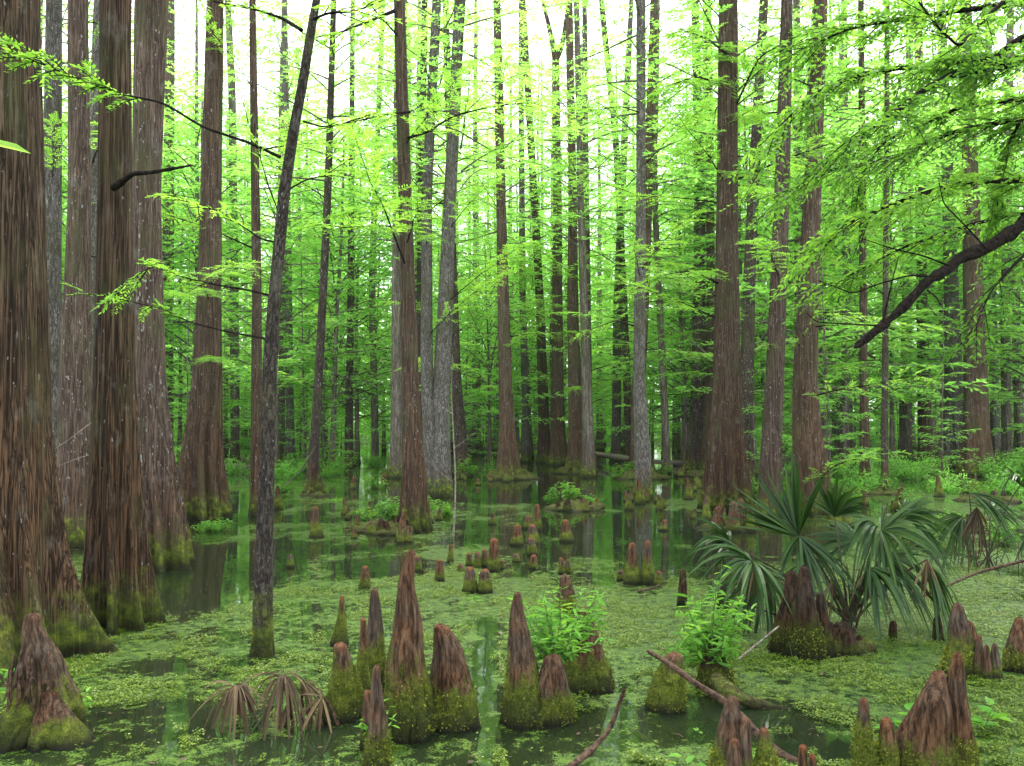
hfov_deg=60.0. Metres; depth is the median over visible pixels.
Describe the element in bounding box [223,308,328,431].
leafy sapling
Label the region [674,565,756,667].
marsh shrub
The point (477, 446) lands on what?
cypress tree
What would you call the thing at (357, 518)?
cypress knee
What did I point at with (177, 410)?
leafy sapling
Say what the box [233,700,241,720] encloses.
cypress knee
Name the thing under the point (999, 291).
leafy sapling
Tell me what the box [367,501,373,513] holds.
cypress knee
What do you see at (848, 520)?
cypress knee
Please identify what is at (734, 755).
cypress knee
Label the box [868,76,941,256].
cypress tree
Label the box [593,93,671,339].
cypress tree
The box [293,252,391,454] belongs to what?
leafy sapling
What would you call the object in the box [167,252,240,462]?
leafy sapling
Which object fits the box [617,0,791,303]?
cypress tree
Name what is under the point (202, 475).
cypress tree
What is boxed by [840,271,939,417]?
leafy sapling
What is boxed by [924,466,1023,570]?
fan palm
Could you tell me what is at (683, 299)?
leafy sapling
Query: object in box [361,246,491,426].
leafy sapling
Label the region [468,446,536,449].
fallen log
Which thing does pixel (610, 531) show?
water
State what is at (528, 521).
cypress knee
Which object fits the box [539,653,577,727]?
cypress knee
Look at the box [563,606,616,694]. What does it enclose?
cypress knee
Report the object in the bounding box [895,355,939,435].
leafy sapling
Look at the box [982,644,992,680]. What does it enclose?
cypress knee
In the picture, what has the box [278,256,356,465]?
leafy sapling
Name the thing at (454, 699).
cypress knee
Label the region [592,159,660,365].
cypress tree
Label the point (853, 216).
cypress tree
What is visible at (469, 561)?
cypress knee
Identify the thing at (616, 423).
cypress tree
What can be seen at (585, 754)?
driftwood stick
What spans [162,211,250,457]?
leafy sapling
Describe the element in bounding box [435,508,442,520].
cypress knee
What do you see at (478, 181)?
cypress tree
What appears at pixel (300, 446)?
leafy sapling
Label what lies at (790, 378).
leafy sapling
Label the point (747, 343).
cypress tree
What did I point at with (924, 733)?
cypress knee
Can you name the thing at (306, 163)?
cypress tree
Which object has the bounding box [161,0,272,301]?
cypress tree
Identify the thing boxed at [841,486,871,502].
marsh shrub
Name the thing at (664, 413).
cypress tree
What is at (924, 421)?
cypress tree
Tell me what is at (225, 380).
leafy sapling
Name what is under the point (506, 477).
cypress knee
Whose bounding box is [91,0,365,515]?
cypress tree
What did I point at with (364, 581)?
cypress knee
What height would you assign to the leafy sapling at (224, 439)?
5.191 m
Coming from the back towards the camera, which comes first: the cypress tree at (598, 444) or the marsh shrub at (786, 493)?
the cypress tree at (598, 444)
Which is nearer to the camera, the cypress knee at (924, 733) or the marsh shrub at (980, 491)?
the cypress knee at (924, 733)
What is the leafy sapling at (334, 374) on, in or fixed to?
on the ground
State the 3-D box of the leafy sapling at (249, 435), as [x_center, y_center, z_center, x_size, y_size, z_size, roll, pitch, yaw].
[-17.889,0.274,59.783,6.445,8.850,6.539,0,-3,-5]
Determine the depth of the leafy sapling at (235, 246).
31.01 m
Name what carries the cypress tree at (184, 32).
on the water
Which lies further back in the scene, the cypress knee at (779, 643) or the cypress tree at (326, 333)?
the cypress tree at (326, 333)
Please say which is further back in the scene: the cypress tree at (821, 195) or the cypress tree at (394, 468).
the cypress tree at (821, 195)
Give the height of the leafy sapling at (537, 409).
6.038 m
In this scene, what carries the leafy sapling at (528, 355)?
on the ground
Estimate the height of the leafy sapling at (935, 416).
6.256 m
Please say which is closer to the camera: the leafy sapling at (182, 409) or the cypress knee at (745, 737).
the cypress knee at (745, 737)
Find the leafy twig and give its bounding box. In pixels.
[0,140,28,152]
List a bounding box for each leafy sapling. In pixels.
[43,86,232,382]
[62,62,293,409]
[62,81,342,410]
[62,99,284,405]
[62,138,191,377]
[62,183,198,413]
[62,207,190,390]
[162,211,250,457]
[164,102,416,472]
[166,369,186,452]
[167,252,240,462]
[173,369,190,451]
[173,379,190,445]
[174,191,316,456]
[174,284,223,434]
[174,315,250,435]
[174,357,190,429]
[176,270,262,403]
[177,409,235,458]
[178,380,250,445]
[182,332,250,414]
[222,114,473,469]
[222,191,389,459]
[222,272,328,427]
[222,329,262,446]
[222,334,250,457]
[222,342,250,429]
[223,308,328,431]
[224,136,479,462]
[239,244,390,461]
[244,232,383,447]
[244,348,310,438]
[246,265,363,456]
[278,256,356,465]
[281,325,356,473]
[285,303,327,452]
[293,217,462,422]
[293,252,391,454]
[293,326,354,430]
[295,247,390,419]
[298,410,328,453]
[308,267,391,449]
[310,359,370,447]
[326,235,492,426]
[327,321,370,454]
[332,292,390,422]
[341,327,390,427]
[356,240,525,467]
[360,193,527,423]
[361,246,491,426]
[368,397,389,451]
[376,208,590,465]
[432,252,519,399]
[450,209,611,457]
[450,268,498,455]
[450,278,536,430]
[450,348,494,443]
[451,233,605,430]
[460,218,595,421]
[465,228,651,414]
[468,257,601,409]
[470,294,567,443]
[470,377,498,455]
[471,294,566,451]
[475,244,631,438]
[485,223,632,427]
[514,363,567,428]
[535,325,623,445]
[564,105,792,403]
[565,214,689,415]
[572,50,939,475]
[591,193,790,460]
[592,142,768,425]
[592,206,788,458]
[592,301,676,430]
[592,344,655,429]
[597,264,692,458]
[598,298,659,452]
[600,127,838,384]
[603,332,671,445]
[604,257,757,423]
[605,271,689,450]
[609,0,1006,400]
[623,365,675,451]
[624,73,898,418]
[647,312,760,426]
[649,179,889,427]
[650,342,680,452]
[658,271,791,426]
[679,121,966,458]
[741,99,943,421]
[742,340,842,486]
[743,37,1021,459]
[754,259,880,439]
[754,265,891,438]
[754,331,792,437]
[755,288,791,446]
[757,330,791,439]
[763,229,950,428]
[764,324,852,426]
[783,235,888,486]
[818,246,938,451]
[824,91,1023,416]
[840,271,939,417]
[846,15,1023,471]
[852,206,1023,415]
[852,295,934,430]
[857,307,939,450]
[868,81,1023,407]
[868,222,1023,425]
[876,354,917,453]
[888,203,1023,415]
[894,295,979,484]
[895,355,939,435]
[910,108,1023,393]
[929,150,1023,434]
[933,137,1023,381]
[935,372,940,446]
[939,300,1023,426]
[1001,413,1023,473]
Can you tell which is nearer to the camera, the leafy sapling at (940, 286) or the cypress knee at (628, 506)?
the cypress knee at (628, 506)
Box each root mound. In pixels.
[299,489,332,496]
[350,515,425,535]
[484,468,541,479]
[543,498,604,511]
[551,464,597,474]
[611,469,670,479]
[674,467,703,476]
[695,520,759,531]
[830,620,877,657]
[848,484,897,495]
[952,491,1022,502]
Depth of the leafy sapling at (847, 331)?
26.41 m
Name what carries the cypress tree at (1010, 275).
on the water
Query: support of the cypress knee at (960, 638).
on the water
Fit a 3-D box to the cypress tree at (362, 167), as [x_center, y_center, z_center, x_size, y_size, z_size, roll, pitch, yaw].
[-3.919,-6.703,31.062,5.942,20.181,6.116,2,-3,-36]
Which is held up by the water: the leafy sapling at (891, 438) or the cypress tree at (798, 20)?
the cypress tree at (798, 20)
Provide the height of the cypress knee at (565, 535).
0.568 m
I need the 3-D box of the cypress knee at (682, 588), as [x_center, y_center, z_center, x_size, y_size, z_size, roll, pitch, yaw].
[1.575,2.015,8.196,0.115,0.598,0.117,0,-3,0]
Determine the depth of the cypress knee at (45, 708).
4.67 m
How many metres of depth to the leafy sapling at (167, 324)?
30.29 m
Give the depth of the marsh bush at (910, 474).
26.19 m
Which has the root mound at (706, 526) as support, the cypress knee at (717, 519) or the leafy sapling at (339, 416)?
the cypress knee at (717, 519)
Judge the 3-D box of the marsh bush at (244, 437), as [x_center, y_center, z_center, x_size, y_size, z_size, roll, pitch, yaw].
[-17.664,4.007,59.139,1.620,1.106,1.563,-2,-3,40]
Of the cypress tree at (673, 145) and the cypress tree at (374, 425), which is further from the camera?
the cypress tree at (673, 145)
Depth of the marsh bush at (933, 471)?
28.70 m
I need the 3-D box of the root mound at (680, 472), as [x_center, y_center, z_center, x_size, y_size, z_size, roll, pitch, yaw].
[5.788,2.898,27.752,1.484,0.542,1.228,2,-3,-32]
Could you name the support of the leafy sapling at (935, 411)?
on the ground
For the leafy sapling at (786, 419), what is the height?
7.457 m
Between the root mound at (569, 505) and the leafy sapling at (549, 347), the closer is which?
the root mound at (569, 505)
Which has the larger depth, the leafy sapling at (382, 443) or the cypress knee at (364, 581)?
the leafy sapling at (382, 443)
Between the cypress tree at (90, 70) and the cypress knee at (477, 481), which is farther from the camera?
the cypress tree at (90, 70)
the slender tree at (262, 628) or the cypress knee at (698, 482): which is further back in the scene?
the cypress knee at (698, 482)
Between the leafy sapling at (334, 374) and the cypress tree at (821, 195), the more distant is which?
the cypress tree at (821, 195)
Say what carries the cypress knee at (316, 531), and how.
on the water
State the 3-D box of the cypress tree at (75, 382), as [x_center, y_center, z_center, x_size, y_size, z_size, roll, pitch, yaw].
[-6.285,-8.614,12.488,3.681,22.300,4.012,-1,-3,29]
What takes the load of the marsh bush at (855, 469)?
on the water
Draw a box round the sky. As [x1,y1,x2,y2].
[42,0,1023,421]
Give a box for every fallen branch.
[646,650,797,762]
[910,559,1023,600]
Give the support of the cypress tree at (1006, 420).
on the water
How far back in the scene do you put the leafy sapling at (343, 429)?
50.41 m
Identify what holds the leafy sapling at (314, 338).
on the ground
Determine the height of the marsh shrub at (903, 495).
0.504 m
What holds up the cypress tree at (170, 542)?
on the water
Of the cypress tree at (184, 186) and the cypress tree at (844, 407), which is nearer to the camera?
the cypress tree at (844, 407)
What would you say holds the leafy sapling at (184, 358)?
on the ground
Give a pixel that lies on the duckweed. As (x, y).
(995, 707)
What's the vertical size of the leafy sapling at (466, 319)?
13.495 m
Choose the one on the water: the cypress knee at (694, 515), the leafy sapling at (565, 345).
the cypress knee at (694, 515)
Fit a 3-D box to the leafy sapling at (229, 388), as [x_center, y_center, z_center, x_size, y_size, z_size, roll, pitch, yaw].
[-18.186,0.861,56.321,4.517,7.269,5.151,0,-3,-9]
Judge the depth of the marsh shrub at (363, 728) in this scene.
4.60 m
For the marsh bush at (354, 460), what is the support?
on the water
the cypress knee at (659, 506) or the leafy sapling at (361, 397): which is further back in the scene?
the leafy sapling at (361, 397)
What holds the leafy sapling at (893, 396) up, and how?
on the water
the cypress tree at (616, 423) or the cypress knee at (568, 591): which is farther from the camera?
the cypress tree at (616, 423)
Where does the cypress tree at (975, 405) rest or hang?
on the water
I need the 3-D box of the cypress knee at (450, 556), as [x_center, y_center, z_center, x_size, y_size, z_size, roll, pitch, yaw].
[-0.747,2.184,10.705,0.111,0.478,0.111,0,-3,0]
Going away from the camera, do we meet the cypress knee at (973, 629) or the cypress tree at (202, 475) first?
the cypress knee at (973, 629)
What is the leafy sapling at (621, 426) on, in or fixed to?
on the water
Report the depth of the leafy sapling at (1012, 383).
40.15 m
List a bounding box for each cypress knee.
[0,613,96,753]
[212,510,216,520]
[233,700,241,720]
[274,485,283,510]
[285,554,294,567]
[309,506,324,538]
[322,642,365,724]
[329,595,348,646]
[341,496,347,515]
[344,505,350,519]
[350,477,355,488]
[350,528,357,538]
[351,514,360,530]
[356,617,370,689]
[358,565,370,589]
[359,689,370,749]
[360,665,394,765]
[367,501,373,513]
[367,587,386,691]
[381,474,386,484]
[383,549,436,744]
[395,511,406,541]
[396,526,404,543]
[404,526,413,542]
[415,555,422,572]
[429,503,433,522]
[430,623,481,733]
[434,559,444,581]
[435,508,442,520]
[447,544,453,562]
[457,564,465,572]
[461,566,477,593]
[465,552,472,566]
[473,552,481,568]
[475,479,480,484]
[477,569,492,593]
[480,549,487,567]
[488,474,492,481]
[488,538,500,572]
[489,513,496,524]
[497,592,543,730]
[500,560,504,569]
[502,466,510,481]
[509,524,523,545]
[512,553,520,562]
[523,515,531,528]
[525,524,541,543]
[527,537,537,555]
[529,554,537,569]
[532,504,542,530]
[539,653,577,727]
[552,574,576,616]
[558,557,565,574]
[559,519,574,542]
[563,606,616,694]
[565,559,572,574]
[616,570,623,580]
[623,490,627,501]
[623,542,640,584]
[624,493,632,510]
[634,479,645,503]
[641,540,654,584]
[644,489,650,501]
[644,651,688,715]
[653,570,662,586]
[656,495,663,510]
[658,519,667,530]
[660,492,665,508]
[676,568,686,605]
[683,478,693,499]
[691,508,697,518]
[694,471,701,488]
[694,634,736,688]
[701,495,711,520]
[706,696,743,765]
[711,506,723,528]
[717,569,726,608]
[723,508,726,520]
[726,738,741,765]
[727,502,741,532]
[737,498,744,526]
[739,717,752,765]
[744,507,755,531]
[752,726,779,765]
[769,570,796,658]
[792,565,827,662]
[798,744,807,765]
[808,754,816,765]
[816,592,836,658]
[830,515,843,526]
[842,515,853,526]
[848,697,878,765]
[860,491,868,504]
[874,717,899,765]
[888,620,897,640]
[890,501,894,511]
[894,484,903,511]
[895,670,959,765]
[932,616,943,642]
[935,475,944,497]
[937,602,974,677]
[946,651,982,765]
[968,620,976,643]
[969,475,977,494]
[973,634,983,678]
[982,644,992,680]
[990,643,1003,680]
[1001,616,1023,674]
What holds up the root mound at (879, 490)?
on the water
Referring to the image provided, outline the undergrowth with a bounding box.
[174,422,917,445]
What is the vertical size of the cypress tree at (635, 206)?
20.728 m
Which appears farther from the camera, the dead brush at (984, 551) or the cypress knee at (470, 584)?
the dead brush at (984, 551)
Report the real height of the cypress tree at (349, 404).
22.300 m
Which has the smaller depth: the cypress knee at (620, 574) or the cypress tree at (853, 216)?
the cypress knee at (620, 574)
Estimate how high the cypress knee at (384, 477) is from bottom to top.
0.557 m
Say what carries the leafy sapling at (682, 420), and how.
on the ground
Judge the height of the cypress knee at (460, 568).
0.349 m
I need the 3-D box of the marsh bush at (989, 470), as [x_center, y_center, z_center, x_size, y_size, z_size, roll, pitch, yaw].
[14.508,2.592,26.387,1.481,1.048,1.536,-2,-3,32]
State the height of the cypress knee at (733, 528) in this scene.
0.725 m
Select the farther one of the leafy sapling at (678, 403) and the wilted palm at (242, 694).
the leafy sapling at (678, 403)
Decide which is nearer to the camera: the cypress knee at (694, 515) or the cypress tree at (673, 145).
the cypress knee at (694, 515)
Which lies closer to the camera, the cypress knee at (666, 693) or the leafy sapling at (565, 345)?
the cypress knee at (666, 693)
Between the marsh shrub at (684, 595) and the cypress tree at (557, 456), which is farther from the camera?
the cypress tree at (557, 456)
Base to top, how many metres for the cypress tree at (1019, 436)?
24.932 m
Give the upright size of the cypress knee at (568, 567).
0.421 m
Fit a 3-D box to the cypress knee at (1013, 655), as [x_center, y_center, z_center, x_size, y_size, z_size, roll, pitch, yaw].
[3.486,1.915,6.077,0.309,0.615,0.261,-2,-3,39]
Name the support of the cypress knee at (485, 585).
on the water
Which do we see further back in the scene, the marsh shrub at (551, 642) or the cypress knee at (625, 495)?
the cypress knee at (625, 495)
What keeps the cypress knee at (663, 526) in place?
on the water
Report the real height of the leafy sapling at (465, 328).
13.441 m
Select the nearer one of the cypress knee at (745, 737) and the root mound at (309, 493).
the cypress knee at (745, 737)
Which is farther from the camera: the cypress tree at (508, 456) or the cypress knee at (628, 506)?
the cypress tree at (508, 456)
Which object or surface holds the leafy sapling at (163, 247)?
on the ground
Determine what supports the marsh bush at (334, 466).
on the water
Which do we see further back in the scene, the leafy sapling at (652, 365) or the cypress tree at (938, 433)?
the cypress tree at (938, 433)
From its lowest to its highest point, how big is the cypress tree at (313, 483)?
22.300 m
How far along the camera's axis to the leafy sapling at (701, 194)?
27.85 m
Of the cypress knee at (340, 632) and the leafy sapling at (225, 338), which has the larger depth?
the leafy sapling at (225, 338)
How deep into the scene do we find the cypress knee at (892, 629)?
6.89 m
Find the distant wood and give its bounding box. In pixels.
[62,17,1023,444]
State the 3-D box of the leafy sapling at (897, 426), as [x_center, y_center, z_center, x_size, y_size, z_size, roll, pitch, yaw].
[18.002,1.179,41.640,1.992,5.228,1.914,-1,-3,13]
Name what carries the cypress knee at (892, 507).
on the water
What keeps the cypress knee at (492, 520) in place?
on the water
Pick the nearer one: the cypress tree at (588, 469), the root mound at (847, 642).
the root mound at (847, 642)
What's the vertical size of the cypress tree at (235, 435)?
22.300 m
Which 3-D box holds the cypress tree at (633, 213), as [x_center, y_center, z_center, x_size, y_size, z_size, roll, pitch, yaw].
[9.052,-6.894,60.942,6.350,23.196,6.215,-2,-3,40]
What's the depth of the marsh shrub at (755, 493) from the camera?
17.43 m
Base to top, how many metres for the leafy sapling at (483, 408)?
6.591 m
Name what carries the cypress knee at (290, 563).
on the water
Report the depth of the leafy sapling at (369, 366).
62.30 m
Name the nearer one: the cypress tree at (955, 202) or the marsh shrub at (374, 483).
the marsh shrub at (374, 483)
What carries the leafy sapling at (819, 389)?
on the water
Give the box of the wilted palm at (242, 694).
[186,670,339,740]
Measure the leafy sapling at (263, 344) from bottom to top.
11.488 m
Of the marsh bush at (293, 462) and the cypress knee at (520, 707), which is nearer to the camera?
the cypress knee at (520, 707)
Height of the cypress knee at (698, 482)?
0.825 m
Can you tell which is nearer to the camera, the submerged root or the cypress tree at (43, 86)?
the submerged root
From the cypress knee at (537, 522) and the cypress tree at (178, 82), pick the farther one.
the cypress tree at (178, 82)
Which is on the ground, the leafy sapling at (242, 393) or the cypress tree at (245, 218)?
the leafy sapling at (242, 393)
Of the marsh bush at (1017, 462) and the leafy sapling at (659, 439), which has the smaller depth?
the marsh bush at (1017, 462)
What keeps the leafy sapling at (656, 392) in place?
on the water
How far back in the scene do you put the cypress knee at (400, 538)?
12.35 m
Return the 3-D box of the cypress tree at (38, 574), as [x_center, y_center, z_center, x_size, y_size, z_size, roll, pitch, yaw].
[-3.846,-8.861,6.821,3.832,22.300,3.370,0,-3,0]
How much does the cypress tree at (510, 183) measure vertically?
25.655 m
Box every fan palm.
[681,446,965,657]
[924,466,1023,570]
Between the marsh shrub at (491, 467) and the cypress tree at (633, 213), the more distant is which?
the cypress tree at (633, 213)
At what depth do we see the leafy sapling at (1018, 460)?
23.66 m
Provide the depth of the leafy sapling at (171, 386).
33.49 m
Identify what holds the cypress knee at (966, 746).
on the water
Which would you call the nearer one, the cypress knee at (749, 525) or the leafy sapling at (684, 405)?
the cypress knee at (749, 525)
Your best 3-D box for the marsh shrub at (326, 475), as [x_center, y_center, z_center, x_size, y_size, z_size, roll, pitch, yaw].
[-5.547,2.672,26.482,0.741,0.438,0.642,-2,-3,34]
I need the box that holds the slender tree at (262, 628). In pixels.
[0,0,402,657]
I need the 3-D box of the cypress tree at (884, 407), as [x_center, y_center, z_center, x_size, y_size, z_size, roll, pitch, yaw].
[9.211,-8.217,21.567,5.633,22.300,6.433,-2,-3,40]
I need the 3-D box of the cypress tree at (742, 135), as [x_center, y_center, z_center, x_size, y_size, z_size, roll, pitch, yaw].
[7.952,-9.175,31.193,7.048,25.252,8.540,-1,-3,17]
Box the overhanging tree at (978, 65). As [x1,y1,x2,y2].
[719,0,1023,388]
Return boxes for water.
[0,443,1023,765]
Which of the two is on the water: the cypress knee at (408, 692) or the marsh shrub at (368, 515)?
the cypress knee at (408, 692)
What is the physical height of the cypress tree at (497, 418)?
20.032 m
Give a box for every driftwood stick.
[284,446,315,485]
[567,688,625,765]
[637,584,660,592]
[737,626,778,659]
[744,602,775,614]
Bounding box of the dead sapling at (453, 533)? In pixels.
[421,355,485,536]
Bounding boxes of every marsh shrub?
[0,668,14,707]
[81,686,95,705]
[190,517,235,531]
[274,473,297,492]
[320,465,338,478]
[349,507,377,521]
[353,698,398,741]
[357,469,388,487]
[375,496,398,521]
[428,495,440,510]
[437,501,458,516]
[451,454,478,476]
[463,595,482,600]
[484,459,495,471]
[505,586,613,663]
[526,587,608,643]
[542,482,564,504]
[559,480,581,499]
[581,493,604,501]
[605,463,623,478]
[617,461,634,470]
[656,462,674,473]
[663,612,740,664]
[666,753,704,765]
[673,593,704,649]
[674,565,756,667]
[751,476,758,501]
[781,478,787,505]
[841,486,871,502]
[869,468,900,484]
[873,702,913,730]
[894,487,922,504]
[925,508,971,532]
[961,479,999,496]
[971,696,1013,734]
[984,517,1023,545]
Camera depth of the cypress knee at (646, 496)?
18.83 m
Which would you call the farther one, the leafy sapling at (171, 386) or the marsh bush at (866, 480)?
the leafy sapling at (171, 386)
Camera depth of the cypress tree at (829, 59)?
45.23 m
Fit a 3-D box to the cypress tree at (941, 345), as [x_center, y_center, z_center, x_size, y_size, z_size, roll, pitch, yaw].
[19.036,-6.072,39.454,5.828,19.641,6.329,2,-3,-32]
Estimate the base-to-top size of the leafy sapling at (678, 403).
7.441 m
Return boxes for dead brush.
[307,488,400,533]
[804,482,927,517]
[904,509,1019,566]
[928,513,1023,574]
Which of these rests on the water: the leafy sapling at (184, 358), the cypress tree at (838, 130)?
the cypress tree at (838, 130)
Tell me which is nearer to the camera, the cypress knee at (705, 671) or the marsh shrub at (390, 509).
the cypress knee at (705, 671)
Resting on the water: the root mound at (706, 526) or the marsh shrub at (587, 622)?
the root mound at (706, 526)
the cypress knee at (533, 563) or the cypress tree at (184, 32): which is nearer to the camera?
the cypress knee at (533, 563)
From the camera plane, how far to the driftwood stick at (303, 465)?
12.06 m
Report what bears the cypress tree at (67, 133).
on the water
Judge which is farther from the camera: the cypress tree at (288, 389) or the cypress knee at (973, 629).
the cypress tree at (288, 389)
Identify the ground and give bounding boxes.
[174,423,917,443]
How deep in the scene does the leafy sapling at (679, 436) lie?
50.83 m
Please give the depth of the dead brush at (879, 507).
15.81 m
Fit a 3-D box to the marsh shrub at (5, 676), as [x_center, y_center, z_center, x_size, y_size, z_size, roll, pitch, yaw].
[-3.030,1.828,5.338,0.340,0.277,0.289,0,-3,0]
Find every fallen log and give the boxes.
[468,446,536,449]
[595,451,683,464]
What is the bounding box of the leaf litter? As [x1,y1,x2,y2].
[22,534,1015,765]
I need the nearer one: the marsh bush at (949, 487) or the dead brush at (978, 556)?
the dead brush at (978, 556)
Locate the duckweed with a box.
[0,560,1023,765]
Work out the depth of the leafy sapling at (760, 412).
42.21 m
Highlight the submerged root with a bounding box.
[708,673,788,709]
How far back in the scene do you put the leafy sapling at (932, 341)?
47.72 m
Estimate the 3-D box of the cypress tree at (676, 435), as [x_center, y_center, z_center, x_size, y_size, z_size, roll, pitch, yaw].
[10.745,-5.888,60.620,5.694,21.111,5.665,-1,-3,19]
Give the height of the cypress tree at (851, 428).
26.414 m
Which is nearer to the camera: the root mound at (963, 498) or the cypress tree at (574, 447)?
the root mound at (963, 498)
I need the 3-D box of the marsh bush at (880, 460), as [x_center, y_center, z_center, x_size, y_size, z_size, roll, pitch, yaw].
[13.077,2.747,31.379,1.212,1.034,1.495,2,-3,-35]
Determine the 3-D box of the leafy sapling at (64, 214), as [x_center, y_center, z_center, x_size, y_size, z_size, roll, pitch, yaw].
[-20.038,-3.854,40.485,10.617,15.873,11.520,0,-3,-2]
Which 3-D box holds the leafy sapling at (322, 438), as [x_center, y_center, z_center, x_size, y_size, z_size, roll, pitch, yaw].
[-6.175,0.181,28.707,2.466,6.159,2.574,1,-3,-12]
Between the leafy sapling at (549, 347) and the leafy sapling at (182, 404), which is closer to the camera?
the leafy sapling at (549, 347)
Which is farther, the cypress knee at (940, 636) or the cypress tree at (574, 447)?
the cypress tree at (574, 447)
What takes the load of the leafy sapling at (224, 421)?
on the water
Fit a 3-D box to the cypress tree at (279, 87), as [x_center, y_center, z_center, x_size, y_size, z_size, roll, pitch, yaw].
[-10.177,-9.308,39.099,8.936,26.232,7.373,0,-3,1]
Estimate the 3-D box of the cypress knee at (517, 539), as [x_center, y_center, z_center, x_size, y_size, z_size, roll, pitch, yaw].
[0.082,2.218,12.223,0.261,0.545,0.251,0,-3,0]
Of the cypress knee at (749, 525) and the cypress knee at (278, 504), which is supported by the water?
the cypress knee at (278, 504)
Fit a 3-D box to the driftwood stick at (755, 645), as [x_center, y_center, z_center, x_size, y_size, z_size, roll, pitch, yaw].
[1.750,1.848,6.321,0.334,0.224,0.042,1,-3,-14]
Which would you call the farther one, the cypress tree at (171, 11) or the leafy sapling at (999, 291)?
the leafy sapling at (999, 291)
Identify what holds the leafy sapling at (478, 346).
on the water
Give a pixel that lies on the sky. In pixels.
(189, 12)
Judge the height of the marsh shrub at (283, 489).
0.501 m
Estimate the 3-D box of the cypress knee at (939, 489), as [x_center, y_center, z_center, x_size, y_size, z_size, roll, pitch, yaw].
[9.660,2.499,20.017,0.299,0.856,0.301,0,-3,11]
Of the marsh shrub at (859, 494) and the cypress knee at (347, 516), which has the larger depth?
the marsh shrub at (859, 494)
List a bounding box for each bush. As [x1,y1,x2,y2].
[224,455,250,473]
[225,455,249,474]
[240,435,250,446]
[274,455,306,478]
[282,451,307,470]
[319,455,352,473]
[327,445,358,466]
[360,452,388,466]
[826,453,852,473]
[839,456,888,478]
[841,467,896,491]
[870,447,903,469]
[871,454,906,470]
[874,451,945,479]
[917,452,953,474]
[926,465,972,493]
[971,453,1021,478]
[984,467,1023,493]
[995,447,1023,459]
[997,449,1023,469]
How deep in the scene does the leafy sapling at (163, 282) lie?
37.69 m
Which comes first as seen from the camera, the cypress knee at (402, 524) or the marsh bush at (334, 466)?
the cypress knee at (402, 524)
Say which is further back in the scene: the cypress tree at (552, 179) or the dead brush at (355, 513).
the cypress tree at (552, 179)
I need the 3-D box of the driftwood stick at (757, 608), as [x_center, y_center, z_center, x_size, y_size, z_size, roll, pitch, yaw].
[1.927,1.762,6.888,0.406,0.084,0.090,-2,-4,44]
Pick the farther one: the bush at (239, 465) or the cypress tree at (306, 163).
the cypress tree at (306, 163)
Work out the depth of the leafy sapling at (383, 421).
44.72 m
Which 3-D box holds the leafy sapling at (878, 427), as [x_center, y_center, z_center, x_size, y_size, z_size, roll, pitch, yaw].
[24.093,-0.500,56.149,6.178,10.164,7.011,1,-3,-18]
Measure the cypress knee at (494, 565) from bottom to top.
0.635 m
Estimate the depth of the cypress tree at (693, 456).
29.73 m
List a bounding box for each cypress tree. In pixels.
[0,0,118,684]
[41,0,132,221]
[41,0,199,211]
[41,0,226,197]
[41,1,67,281]
[43,0,132,458]
[43,9,180,251]
[55,0,197,547]
[62,2,133,220]
[64,0,195,365]
[80,0,192,636]
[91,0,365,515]
[131,36,226,282]
[132,0,195,571]
[132,0,229,445]
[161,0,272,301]
[162,0,299,461]
[162,12,227,228]
[162,57,269,308]
[162,113,199,277]
[170,0,270,521]
[174,82,260,276]
[183,78,266,445]
[185,0,377,453]
[190,0,387,462]
[191,0,370,465]
[198,0,450,493]
[222,113,277,442]
[223,0,349,210]
[259,27,358,448]
[260,71,333,443]
[269,0,417,467]
[271,0,583,533]
[295,131,369,448]
[306,7,440,461]
[312,0,503,277]
[312,0,506,477]
[312,0,533,434]
[314,0,598,496]
[320,0,488,287]
[328,0,548,496]
[335,0,516,316]
[337,1,539,475]
[343,0,461,233]
[364,55,445,262]
[377,119,481,323]
[378,91,472,279]
[385,0,606,474]
[413,0,552,454]
[432,67,517,453]
[435,139,492,446]
[437,109,518,289]
[457,0,595,462]
[458,71,538,452]
[458,104,516,444]
[461,0,607,463]
[463,138,529,445]
[464,31,551,401]
[469,0,688,477]
[474,1,629,465]
[483,0,690,465]
[483,1,634,467]
[483,150,547,445]
[491,49,608,424]
[517,8,634,353]
[529,0,777,498]
[543,0,689,463]
[548,0,749,472]
[550,92,635,449]
[552,0,693,462]
[566,27,679,448]
[569,0,738,473]
[587,0,890,511]
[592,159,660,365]
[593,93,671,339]
[598,135,682,298]
[602,119,668,386]
[605,0,786,470]
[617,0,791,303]
[631,0,776,470]
[631,155,690,446]
[645,0,898,485]
[646,0,840,348]
[658,51,714,408]
[664,13,774,243]
[678,0,947,516]
[684,0,926,473]
[710,0,799,518]
[748,5,879,232]
[754,0,1023,487]
[757,63,868,324]
[759,0,898,458]
[765,19,840,451]
[769,0,940,468]
[773,0,991,482]
[773,21,851,449]
[790,6,909,457]
[802,9,904,453]
[850,1,960,459]
[858,0,1023,469]
[866,4,1000,462]
[868,1,993,454]
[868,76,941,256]
[874,175,932,447]
[879,108,957,447]
[889,0,1023,475]
[889,88,956,441]
[894,41,1017,400]
[897,25,1018,343]
[907,0,1023,456]
[933,1,1023,460]
[948,8,1023,211]
[952,7,1023,465]
[978,71,1023,443]
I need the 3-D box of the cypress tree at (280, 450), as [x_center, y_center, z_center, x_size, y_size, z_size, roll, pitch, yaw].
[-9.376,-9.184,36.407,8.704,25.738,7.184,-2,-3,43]
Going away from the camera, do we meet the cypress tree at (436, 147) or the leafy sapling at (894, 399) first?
the cypress tree at (436, 147)
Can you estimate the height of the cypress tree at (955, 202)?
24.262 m

